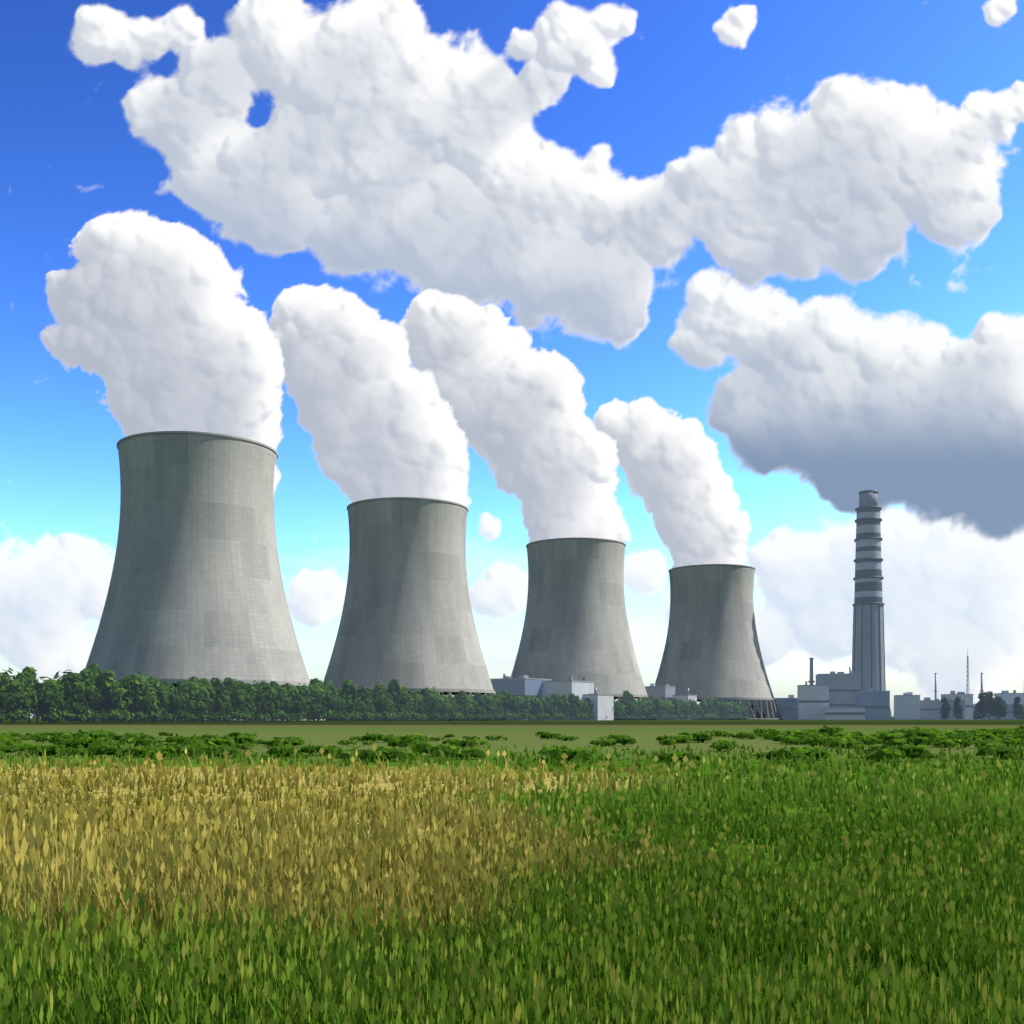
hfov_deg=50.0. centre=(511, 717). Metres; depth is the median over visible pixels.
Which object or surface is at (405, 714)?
hedge bush
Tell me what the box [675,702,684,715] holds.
tree
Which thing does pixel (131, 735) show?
weed bush
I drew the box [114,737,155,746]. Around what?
weed bush
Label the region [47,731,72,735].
weed bush
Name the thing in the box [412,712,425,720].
hedge bush
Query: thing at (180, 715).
hedge bush
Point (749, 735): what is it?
weed bush
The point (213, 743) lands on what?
weed bush
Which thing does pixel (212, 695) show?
tree
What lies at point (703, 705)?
tree
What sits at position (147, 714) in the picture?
hedge bush
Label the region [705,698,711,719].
tree
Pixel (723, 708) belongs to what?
tree
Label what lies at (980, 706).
copse tree
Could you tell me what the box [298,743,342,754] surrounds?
weed bush
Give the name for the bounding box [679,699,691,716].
tree
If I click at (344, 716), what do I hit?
hedge bush
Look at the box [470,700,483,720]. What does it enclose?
tree
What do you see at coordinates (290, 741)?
weed bush
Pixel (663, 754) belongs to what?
weed bush
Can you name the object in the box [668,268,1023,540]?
cloud
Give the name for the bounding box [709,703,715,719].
tree
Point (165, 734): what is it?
weed bush
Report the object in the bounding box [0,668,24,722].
tree
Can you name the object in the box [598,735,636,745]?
weed bush
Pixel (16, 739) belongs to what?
weed bush
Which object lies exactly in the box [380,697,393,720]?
tree
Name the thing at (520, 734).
ground
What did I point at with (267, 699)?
tree
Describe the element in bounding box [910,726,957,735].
weed bush
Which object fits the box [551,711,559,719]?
hedge bush
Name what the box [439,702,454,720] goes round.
tree
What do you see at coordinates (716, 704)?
tree
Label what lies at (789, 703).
long low building
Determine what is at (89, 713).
hedge bush
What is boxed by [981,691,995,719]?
copse tree
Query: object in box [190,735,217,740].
weed bush
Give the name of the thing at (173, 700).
tree
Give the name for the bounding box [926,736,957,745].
weed bush
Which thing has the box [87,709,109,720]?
hedge bush
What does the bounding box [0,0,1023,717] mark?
sky
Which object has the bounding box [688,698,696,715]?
tree
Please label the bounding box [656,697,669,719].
tree
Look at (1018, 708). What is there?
copse tree
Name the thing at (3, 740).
weed bush
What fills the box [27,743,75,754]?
weed bush
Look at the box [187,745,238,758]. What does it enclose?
weed bush
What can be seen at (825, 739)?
weed bush
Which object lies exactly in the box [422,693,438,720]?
tree
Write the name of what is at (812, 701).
industrial building
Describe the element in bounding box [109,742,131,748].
weed bush
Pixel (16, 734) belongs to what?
weed bush
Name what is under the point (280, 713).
hedge bush
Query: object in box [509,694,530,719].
tree
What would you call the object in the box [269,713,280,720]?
hedge bush
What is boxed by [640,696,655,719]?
tree
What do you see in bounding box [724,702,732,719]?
tree
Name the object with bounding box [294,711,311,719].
hedge bush
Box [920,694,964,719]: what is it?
industrial building
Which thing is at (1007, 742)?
weed bush
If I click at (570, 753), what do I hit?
weed bush
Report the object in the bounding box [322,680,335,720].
tree
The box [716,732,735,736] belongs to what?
weed bush
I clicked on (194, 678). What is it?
tree
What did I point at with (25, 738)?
weed bush
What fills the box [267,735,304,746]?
weed bush
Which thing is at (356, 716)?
hedge bush
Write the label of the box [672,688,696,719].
block
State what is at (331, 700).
tree
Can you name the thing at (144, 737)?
weed bush
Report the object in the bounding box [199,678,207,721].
tree
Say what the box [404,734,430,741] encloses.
weed bush
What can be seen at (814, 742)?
weed bush
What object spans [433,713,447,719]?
hedge bush
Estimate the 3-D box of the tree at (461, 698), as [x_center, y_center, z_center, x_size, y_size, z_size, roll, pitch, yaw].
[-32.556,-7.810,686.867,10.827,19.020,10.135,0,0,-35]
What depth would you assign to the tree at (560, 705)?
801.24 m
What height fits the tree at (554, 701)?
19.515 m
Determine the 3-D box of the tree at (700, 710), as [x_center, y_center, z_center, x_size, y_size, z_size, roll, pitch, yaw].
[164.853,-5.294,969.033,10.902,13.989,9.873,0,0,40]
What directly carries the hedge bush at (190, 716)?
on the ground
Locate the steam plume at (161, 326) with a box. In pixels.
[40,210,284,496]
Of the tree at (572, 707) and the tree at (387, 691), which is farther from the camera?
the tree at (572, 707)
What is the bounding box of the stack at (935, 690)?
[934,673,936,699]
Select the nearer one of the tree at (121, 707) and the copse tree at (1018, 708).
the tree at (121, 707)
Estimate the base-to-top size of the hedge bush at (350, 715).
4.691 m
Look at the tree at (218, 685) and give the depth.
448.45 m
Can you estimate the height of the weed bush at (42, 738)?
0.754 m
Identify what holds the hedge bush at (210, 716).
on the ground
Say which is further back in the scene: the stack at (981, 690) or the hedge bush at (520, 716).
the stack at (981, 690)
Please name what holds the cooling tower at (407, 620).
on the ground
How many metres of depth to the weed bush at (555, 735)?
87.44 m
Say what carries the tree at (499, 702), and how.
on the ground
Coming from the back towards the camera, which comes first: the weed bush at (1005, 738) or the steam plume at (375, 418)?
the steam plume at (375, 418)
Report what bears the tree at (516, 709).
on the ground
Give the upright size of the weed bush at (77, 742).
0.982 m
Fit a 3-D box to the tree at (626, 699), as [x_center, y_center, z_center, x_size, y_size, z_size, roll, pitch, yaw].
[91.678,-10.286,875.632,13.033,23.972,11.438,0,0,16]
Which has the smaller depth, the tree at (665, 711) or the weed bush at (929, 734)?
the weed bush at (929, 734)
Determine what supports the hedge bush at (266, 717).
on the ground
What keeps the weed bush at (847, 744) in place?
on the ground
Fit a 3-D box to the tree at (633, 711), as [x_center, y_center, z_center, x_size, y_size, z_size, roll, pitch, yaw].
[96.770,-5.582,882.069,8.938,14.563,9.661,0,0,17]
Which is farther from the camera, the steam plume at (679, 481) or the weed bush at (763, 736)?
the steam plume at (679, 481)
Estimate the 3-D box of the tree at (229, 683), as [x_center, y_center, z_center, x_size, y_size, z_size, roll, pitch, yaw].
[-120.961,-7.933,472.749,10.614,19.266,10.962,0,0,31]
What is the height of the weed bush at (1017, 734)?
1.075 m
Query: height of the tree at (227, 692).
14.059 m
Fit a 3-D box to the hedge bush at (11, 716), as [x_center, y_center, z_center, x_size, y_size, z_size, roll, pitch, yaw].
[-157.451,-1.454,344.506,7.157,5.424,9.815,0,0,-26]
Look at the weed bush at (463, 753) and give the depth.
44.51 m
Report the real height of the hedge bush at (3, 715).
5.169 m
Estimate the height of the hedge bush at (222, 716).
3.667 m
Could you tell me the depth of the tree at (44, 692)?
353.29 m
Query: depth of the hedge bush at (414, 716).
617.95 m
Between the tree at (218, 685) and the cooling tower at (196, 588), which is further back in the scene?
the cooling tower at (196, 588)
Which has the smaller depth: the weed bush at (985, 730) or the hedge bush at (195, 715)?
the weed bush at (985, 730)
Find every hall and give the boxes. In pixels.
[490,674,551,719]
[542,676,593,719]
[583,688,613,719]
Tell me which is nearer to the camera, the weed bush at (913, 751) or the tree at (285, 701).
the weed bush at (913, 751)
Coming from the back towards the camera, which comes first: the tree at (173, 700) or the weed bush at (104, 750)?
the tree at (173, 700)
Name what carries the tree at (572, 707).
on the ground
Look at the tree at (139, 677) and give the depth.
408.91 m
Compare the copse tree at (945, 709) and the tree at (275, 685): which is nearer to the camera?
the tree at (275, 685)
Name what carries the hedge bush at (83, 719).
on the ground
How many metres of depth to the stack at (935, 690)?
1129.22 m
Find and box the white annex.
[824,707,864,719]
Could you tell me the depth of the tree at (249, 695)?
471.30 m
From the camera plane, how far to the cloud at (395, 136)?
3200.00 m
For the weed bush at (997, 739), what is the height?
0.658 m
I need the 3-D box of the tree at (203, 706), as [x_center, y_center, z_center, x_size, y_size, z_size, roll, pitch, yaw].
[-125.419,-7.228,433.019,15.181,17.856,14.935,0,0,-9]
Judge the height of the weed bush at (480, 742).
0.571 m
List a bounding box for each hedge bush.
[0,707,6,719]
[3,708,22,719]
[4,708,33,721]
[31,707,61,722]
[44,708,71,722]
[57,709,82,720]
[70,713,88,722]
[75,704,100,720]
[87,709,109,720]
[107,708,126,721]
[109,709,130,722]
[123,712,133,722]
[128,709,146,720]
[132,710,149,720]
[139,703,164,720]
[149,711,172,720]
[167,710,188,720]
[185,711,196,720]
[187,711,199,720]
[194,713,205,721]
[201,712,218,720]
[208,712,227,720]
[225,710,244,720]
[236,708,252,719]
[237,712,254,720]
[250,713,263,721]
[255,712,270,721]
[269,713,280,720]
[274,710,288,719]
[280,713,290,720]
[289,713,302,721]
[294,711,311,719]
[309,712,322,719]
[318,708,335,719]
[322,711,340,719]
[338,711,348,720]
[342,713,353,720]
[349,710,359,720]
[358,711,372,720]
[374,712,383,719]
[379,711,391,720]
[397,710,410,718]
[409,711,419,719]
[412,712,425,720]
[428,712,439,719]
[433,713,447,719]
[447,712,459,720]
[471,714,481,719]
[501,713,510,719]
[513,712,522,719]
[519,711,532,719]
[529,713,542,719]
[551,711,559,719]
[555,713,565,719]
[569,715,579,719]
[578,713,586,719]
[692,713,700,719]
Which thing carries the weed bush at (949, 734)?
on the ground
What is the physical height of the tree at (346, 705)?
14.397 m
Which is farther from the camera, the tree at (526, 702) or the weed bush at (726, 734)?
the tree at (526, 702)
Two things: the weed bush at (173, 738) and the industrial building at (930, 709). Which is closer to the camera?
the weed bush at (173, 738)
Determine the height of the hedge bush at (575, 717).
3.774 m
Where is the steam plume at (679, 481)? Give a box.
[593,397,751,567]
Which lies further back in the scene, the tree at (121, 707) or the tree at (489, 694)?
the tree at (489, 694)
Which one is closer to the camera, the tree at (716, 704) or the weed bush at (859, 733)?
the weed bush at (859, 733)
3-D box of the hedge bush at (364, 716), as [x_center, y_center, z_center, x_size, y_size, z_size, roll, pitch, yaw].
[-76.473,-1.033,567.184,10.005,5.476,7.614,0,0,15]
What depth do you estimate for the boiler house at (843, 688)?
1067.00 m
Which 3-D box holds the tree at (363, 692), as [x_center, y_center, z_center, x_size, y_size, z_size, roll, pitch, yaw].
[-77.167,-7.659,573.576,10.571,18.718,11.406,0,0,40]
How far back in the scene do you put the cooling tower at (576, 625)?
905.40 m
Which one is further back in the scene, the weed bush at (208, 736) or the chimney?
the chimney
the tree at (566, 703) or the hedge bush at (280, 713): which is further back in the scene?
the tree at (566, 703)
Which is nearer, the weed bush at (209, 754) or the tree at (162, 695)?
the weed bush at (209, 754)
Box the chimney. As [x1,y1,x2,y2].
[852,490,885,690]
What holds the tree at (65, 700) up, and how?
on the ground
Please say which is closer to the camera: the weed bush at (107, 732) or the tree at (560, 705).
the weed bush at (107, 732)
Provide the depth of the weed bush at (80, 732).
74.55 m
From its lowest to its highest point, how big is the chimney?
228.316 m
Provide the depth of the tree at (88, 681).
373.47 m
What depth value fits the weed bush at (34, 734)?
87.87 m
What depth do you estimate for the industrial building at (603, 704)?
835.24 m
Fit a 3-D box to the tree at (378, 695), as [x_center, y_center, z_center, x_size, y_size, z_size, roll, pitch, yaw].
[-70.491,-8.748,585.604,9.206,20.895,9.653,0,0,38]
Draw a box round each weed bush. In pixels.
[0,734,14,738]
[0,739,17,742]
[0,743,27,753]
[2,732,21,736]
[6,740,28,745]
[8,737,22,741]
[17,743,66,755]
[19,736,32,739]
[22,732,46,737]
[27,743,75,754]
[30,734,65,742]
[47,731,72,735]
[50,736,65,743]
[57,729,101,741]
[60,735,122,749]
[64,731,113,740]
[69,748,96,756]
[88,745,142,756]
[91,729,115,734]
[108,734,125,739]
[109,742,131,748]
[113,745,175,756]
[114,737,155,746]
[123,731,149,735]
[124,734,153,739]
[124,734,161,740]
[141,751,176,759]
[153,742,190,754]
[158,732,178,736]
[163,735,201,744]
[168,735,237,755]
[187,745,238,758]
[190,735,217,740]
[198,748,238,757]
[201,733,221,737]
[215,733,259,745]
[226,732,257,736]
[236,742,255,749]
[256,739,269,744]
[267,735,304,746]
[267,737,309,746]
[267,744,303,756]
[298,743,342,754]
[336,746,402,760]
[337,738,356,744]
[349,732,379,741]
[353,749,410,760]
[363,732,398,742]
[386,737,428,748]
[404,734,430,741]
[405,751,421,759]
[412,742,455,756]
[429,736,444,740]
[431,746,487,759]
[442,737,460,743]
[444,733,455,737]
[445,738,478,746]
[462,735,479,739]
[463,739,488,746]
[485,735,507,739]
[537,734,554,738]
[537,746,592,761]
[540,732,565,738]
[540,745,600,757]
[556,736,574,740]
[589,738,611,745]
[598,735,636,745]
[600,735,619,739]
[656,735,672,740]
[657,750,701,761]
[659,738,676,744]
[670,735,692,742]
[673,731,713,742]
[705,730,722,736]
[707,739,740,750]
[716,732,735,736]
[728,732,743,737]
[739,732,758,738]
[753,727,777,733]
[755,748,808,760]
[759,732,782,739]
[765,729,802,739]
[773,736,799,741]
[781,736,807,744]
[789,747,821,757]
[790,746,837,759]
[798,732,823,737]
[799,738,827,746]
[803,725,844,732]
[818,736,856,746]
[821,741,844,747]
[827,729,866,738]
[828,739,864,747]
[833,732,855,738]
[840,734,868,740]
[849,744,879,752]
[857,737,882,744]
[863,742,932,760]
[870,732,887,736]
[876,727,938,743]
[883,734,930,746]
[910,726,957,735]
[925,753,939,758]
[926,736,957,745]
[931,738,955,747]
[935,729,959,737]
[951,733,984,741]
[952,728,987,733]
[955,731,995,743]
[960,738,1001,747]
[976,743,1023,758]
[980,727,1005,732]
[983,737,1013,743]
[984,738,1001,746]
[991,728,1019,736]
[996,733,1012,737]
[1000,739,1023,746]
[1006,725,1023,730]
[1010,747,1023,757]
[1014,729,1023,736]
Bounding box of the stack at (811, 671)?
[808,658,814,684]
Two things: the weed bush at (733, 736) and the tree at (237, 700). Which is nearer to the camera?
the weed bush at (733, 736)
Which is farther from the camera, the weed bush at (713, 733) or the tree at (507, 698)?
the tree at (507, 698)
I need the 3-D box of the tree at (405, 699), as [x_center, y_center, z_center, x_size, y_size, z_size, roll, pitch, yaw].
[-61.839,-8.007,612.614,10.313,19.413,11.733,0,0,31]
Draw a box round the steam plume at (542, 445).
[399,289,630,542]
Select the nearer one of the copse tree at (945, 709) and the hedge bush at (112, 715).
the hedge bush at (112, 715)
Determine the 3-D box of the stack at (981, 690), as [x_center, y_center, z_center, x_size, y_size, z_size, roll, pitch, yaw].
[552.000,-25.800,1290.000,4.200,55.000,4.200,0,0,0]
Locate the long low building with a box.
[724,695,796,719]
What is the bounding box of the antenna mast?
[966,655,968,693]
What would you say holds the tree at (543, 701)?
on the ground
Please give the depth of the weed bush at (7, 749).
49.90 m
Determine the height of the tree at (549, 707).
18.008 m
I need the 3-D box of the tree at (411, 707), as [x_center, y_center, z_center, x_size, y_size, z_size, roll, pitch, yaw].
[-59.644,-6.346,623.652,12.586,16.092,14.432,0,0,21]
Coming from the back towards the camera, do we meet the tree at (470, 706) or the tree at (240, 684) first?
the tree at (470, 706)
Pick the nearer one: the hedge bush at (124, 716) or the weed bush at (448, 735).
the weed bush at (448, 735)
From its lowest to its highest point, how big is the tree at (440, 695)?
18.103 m
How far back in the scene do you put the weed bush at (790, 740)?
69.21 m
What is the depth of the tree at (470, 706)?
690.12 m
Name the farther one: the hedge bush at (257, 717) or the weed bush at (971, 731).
the hedge bush at (257, 717)
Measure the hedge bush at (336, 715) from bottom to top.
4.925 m
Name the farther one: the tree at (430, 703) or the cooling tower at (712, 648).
the cooling tower at (712, 648)
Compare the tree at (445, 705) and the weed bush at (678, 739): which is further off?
the tree at (445, 705)
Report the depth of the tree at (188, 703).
426.69 m
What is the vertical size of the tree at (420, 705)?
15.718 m
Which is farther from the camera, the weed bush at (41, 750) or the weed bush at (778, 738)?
the weed bush at (778, 738)
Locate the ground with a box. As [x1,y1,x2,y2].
[0,718,1023,1015]
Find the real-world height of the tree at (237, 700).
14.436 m
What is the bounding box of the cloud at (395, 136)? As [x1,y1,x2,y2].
[71,0,1023,363]
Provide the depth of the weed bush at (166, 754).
44.46 m
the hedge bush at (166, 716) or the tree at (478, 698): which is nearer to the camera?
the hedge bush at (166, 716)
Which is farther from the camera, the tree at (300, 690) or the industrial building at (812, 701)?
the industrial building at (812, 701)
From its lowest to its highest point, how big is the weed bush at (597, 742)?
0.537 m
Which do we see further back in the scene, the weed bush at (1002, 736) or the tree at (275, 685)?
the tree at (275, 685)
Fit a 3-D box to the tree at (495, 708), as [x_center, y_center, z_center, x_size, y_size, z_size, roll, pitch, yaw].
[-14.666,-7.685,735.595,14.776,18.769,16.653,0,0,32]
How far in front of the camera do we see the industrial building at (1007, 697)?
1278.00 m
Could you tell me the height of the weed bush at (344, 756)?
0.644 m
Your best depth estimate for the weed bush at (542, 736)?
87.53 m
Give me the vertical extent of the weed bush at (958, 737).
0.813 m
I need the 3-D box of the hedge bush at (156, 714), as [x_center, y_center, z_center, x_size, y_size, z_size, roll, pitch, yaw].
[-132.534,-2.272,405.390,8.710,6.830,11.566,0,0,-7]
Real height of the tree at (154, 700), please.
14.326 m
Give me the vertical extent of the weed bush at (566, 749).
0.636 m
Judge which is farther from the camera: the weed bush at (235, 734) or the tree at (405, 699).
the tree at (405, 699)
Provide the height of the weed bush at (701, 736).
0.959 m
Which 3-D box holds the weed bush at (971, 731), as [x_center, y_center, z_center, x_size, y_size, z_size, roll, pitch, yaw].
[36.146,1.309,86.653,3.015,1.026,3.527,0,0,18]
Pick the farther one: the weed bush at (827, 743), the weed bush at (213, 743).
the weed bush at (827, 743)
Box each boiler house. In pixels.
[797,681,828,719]
[815,667,860,706]
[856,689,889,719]
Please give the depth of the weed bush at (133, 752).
47.02 m
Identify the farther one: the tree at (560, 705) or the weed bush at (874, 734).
the tree at (560, 705)
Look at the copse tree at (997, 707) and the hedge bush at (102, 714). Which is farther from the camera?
the copse tree at (997, 707)
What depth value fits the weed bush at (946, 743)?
62.30 m
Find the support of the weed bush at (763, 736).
on the ground
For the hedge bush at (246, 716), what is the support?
on the ground
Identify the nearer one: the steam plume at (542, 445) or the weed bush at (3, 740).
the weed bush at (3, 740)
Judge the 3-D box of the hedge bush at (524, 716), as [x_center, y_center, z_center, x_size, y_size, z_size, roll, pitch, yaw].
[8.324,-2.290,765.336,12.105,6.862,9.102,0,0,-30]
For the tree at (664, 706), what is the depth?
918.13 m
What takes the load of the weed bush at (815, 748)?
on the ground
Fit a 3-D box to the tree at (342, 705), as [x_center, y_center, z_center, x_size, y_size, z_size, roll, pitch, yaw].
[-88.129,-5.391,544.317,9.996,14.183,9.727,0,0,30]
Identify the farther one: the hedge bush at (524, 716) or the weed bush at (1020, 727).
the hedge bush at (524, 716)
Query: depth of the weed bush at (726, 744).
55.55 m
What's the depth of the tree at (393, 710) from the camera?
598.39 m
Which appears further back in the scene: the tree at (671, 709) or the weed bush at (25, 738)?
the tree at (671, 709)
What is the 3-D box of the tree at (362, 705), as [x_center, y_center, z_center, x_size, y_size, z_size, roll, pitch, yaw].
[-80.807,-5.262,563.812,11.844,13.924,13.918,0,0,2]
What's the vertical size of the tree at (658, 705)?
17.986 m
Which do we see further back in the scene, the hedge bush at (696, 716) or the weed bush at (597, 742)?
the hedge bush at (696, 716)
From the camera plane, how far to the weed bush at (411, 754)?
44.13 m
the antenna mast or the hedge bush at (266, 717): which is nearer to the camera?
the hedge bush at (266, 717)
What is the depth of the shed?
1155.12 m
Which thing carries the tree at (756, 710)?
on the ground
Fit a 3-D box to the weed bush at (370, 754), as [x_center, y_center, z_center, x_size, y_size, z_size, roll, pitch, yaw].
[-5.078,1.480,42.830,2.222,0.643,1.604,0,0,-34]
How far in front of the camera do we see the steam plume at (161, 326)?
612.00 m
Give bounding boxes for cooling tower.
[66,431,324,720]
[323,497,503,720]
[511,537,656,719]
[655,564,782,719]
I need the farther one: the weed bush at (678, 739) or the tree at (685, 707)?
the tree at (685, 707)
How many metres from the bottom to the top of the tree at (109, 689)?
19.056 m
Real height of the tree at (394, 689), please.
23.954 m
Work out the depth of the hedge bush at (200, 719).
435.16 m
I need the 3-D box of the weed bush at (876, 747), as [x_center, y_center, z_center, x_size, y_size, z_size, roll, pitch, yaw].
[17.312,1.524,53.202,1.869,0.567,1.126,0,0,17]
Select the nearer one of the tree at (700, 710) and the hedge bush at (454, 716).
the hedge bush at (454, 716)
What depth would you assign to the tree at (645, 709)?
889.54 m
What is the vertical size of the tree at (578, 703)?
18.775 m
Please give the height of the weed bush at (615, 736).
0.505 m
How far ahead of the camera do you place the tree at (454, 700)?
677.71 m
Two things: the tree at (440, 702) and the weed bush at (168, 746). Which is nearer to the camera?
the weed bush at (168, 746)
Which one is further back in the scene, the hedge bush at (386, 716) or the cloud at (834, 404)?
the cloud at (834, 404)
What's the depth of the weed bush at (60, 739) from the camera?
67.98 m
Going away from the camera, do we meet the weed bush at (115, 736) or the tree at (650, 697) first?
the weed bush at (115, 736)
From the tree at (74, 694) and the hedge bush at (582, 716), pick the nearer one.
the tree at (74, 694)
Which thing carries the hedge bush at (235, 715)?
on the ground
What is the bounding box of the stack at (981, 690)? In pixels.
[980,673,983,692]
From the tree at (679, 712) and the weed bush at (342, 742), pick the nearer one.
the weed bush at (342, 742)
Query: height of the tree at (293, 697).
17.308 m
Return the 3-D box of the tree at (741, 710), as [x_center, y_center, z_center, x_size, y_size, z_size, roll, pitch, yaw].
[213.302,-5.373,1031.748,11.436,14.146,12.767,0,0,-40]
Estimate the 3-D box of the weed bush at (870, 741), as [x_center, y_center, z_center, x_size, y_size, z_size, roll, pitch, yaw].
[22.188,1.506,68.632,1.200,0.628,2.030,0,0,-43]
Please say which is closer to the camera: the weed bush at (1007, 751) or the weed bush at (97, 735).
the weed bush at (1007, 751)
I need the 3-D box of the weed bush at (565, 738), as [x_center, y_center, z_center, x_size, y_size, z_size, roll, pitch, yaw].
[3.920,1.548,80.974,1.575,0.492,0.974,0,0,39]
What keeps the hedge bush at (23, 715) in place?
on the ground
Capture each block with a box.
[645,683,675,719]
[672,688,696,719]
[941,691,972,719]
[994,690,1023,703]
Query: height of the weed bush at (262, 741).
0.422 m
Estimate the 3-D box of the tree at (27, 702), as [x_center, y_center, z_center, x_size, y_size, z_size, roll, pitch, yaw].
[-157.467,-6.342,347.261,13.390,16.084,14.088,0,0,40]
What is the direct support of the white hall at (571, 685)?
on the ground
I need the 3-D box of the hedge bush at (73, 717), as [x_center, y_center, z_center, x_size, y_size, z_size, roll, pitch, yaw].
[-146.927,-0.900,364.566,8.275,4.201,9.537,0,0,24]
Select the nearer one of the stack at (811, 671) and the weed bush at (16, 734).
the weed bush at (16, 734)
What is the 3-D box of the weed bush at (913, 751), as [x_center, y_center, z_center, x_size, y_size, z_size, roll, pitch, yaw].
[14.993,1.360,43.233,2.819,0.892,2.279,0,0,-19]
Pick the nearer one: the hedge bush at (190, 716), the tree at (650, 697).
the hedge bush at (190, 716)
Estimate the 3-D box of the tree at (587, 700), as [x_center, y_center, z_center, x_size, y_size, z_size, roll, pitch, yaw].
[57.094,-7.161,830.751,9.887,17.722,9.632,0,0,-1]
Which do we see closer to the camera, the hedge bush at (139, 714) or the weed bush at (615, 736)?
the weed bush at (615, 736)
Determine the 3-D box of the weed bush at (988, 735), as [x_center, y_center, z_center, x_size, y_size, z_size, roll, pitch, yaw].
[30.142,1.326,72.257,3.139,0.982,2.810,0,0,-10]
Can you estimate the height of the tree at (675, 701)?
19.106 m
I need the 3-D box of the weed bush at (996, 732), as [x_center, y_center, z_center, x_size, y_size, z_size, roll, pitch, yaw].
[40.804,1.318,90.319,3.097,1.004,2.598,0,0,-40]
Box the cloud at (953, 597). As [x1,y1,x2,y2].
[0,507,1023,703]
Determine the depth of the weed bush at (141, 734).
90.69 m
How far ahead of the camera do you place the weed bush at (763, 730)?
104.75 m
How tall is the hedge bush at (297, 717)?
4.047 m
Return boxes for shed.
[973,704,1023,719]
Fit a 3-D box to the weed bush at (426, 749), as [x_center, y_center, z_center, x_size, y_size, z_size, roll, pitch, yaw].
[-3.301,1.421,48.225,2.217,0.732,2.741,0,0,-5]
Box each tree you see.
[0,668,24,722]
[0,672,37,722]
[15,666,37,722]
[24,676,61,722]
[36,675,78,722]
[51,670,88,722]
[79,668,103,722]
[87,663,101,722]
[96,669,122,722]
[99,683,133,722]
[117,669,150,722]
[122,673,152,722]
[137,684,160,722]
[144,677,170,722]
[161,681,186,721]
[173,678,193,721]
[177,688,198,721]
[179,677,212,721]
[187,676,202,720]
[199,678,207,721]
[200,682,215,721]
[210,678,231,721]
[213,689,232,721]
[223,677,236,721]
[228,688,247,721]
[230,679,244,694]
[241,683,260,721]
[249,683,264,721]
[252,680,277,721]
[265,681,282,721]
[277,686,293,721]
[285,684,306,721]
[294,685,310,721]
[297,683,326,721]
[308,678,322,721]
[321,685,340,720]
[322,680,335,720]
[333,695,345,720]
[337,679,357,720]
[338,693,353,720]
[349,694,365,720]
[356,686,374,720]
[364,693,376,720]
[372,682,389,720]
[372,683,407,720]
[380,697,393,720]
[385,693,396,720]
[387,678,401,720]
[396,687,411,720]
[408,693,417,720]
[411,694,425,720]
[414,690,422,701]
[420,687,436,720]
[422,690,443,720]
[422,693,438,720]
[437,693,450,720]
[439,691,449,720]
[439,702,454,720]
[446,695,461,720]
[446,698,457,720]
[455,691,468,720]
[456,694,474,720]
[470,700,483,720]
[471,692,485,720]
[483,695,493,720]
[484,693,494,720]
[491,694,498,714]
[494,694,503,720]
[496,689,515,719]
[508,698,520,714]
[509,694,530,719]
[521,696,531,713]
[530,695,542,719]
[537,697,546,719]
[543,695,553,719]
[548,694,558,719]
[556,699,564,719]
[557,697,570,716]
[567,693,578,719]
[575,695,582,718]
[580,701,590,719]
[583,697,593,719]
[614,699,622,714]
[616,703,626,719]
[619,690,634,715]
[629,703,637,715]
[633,701,642,719]
[634,697,652,717]
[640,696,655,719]
[648,695,654,703]
[652,698,662,719]
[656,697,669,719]
[657,697,671,718]
[665,702,673,719]
[672,698,679,719]
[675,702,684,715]
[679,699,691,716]
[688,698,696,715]
[696,705,703,714]
[700,699,707,719]
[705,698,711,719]
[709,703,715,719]
[713,699,722,719]
[719,700,729,719]
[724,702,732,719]
[732,705,740,714]
[739,703,747,715]
[739,706,744,715]
[751,704,762,716]
[940,697,950,719]
[952,696,962,719]
[973,692,987,719]
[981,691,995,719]
[989,696,1007,719]
[1012,696,1023,719]
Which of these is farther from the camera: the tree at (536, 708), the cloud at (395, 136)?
the cloud at (395, 136)
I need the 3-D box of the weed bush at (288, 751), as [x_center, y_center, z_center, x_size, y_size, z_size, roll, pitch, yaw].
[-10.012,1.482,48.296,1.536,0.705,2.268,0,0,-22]
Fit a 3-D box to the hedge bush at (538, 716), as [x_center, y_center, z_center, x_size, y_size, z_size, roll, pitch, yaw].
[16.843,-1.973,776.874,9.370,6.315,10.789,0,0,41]
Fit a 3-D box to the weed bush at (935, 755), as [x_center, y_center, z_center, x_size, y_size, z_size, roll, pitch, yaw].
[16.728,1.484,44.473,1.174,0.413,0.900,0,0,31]
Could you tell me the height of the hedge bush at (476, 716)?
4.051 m
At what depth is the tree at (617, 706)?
858.53 m
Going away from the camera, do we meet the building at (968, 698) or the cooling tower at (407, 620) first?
the cooling tower at (407, 620)
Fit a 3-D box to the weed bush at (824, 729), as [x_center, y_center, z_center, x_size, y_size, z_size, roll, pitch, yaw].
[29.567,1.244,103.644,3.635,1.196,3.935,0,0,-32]
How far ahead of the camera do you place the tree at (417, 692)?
633.26 m
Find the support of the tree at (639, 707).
on the ground

